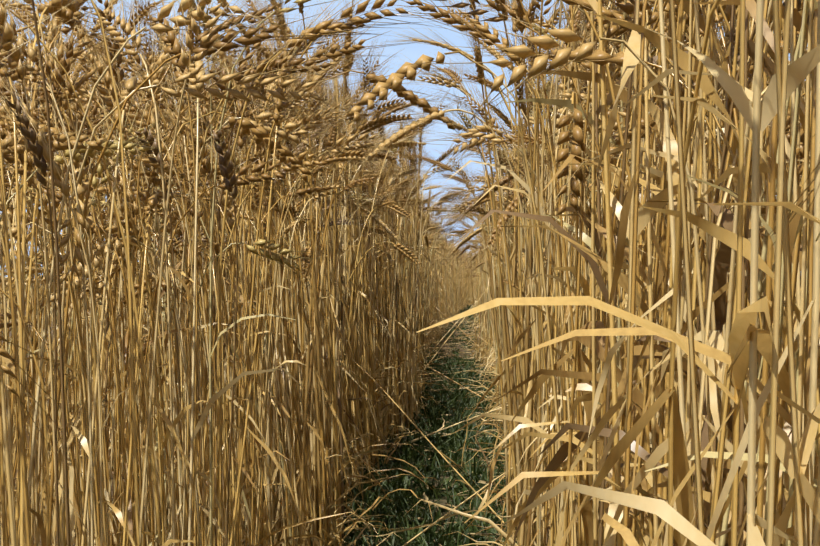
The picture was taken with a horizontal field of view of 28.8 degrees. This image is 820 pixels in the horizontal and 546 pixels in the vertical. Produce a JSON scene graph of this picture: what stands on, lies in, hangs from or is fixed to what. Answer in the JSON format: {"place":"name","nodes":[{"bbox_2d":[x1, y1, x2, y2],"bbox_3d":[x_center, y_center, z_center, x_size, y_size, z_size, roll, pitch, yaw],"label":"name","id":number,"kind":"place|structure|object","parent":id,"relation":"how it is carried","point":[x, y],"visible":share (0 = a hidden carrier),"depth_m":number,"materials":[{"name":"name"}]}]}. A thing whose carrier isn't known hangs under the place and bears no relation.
{"place":"outdoors","nodes":[
{"label":"outdoors","id":0,"kind":"place"},
{"bbox_2d":[0,280,505,545],"bbox_3d":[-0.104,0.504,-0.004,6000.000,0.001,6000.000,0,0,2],"label":"field ground","id":1,"kind":"structure","parent":0,"point":[443,501],"depth_m":3.80,"materials":[{"name":"soil"}]},
{"bbox_2d":[16,0,787,545],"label":"ears","id":2,"kind":"object","parent":1,"relation":"on","point":[338,28],"visible":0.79,"depth_m":1.45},
{"bbox_2d":[344,306,505,545],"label":"straw litter","id":3,"kind":"object","parent":1,"relation":"on","point":[480,481],"visible":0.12,"depth_m":5.03,"materials":[{"name":"plant"}]},
{"bbox_2d":[339,276,516,545],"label":"lodged stalks","id":4,"kind":"object","parent":1,"relation":"on","point":[457,506],"visible":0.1,"depth_m":3.25,"materials":[{"name":"yellow plant"}]},
{"bbox_2d":[207,297,599,545],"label":"basal dry leaves","id":5,"kind":"object","parent":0,"point":[489,521],"visible":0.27,"depth_m":3.13,"materials":[{"name":"beige plant"}]},
{"bbox_2d":[0,0,807,279],"label":"sky","id":6,"kind":"structure","parent":0,"point":[413,51],"materials":[{"name":"blue"}]},
{"bbox_2d":[0,0,819,545],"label":"wheat field","id":7,"kind":"structure","parent":0,"point":[370,268],"depth_m":1.51,"materials":[{"name":"yellow plant"}]},
{"bbox_2d":[310,304,517,545],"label":"track grass tufts","id":8,"kind":"object","parent":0,"point":[454,442],"visible":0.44,"depth_m":4.02,"materials":[{"name":"green plant"}]}
]}

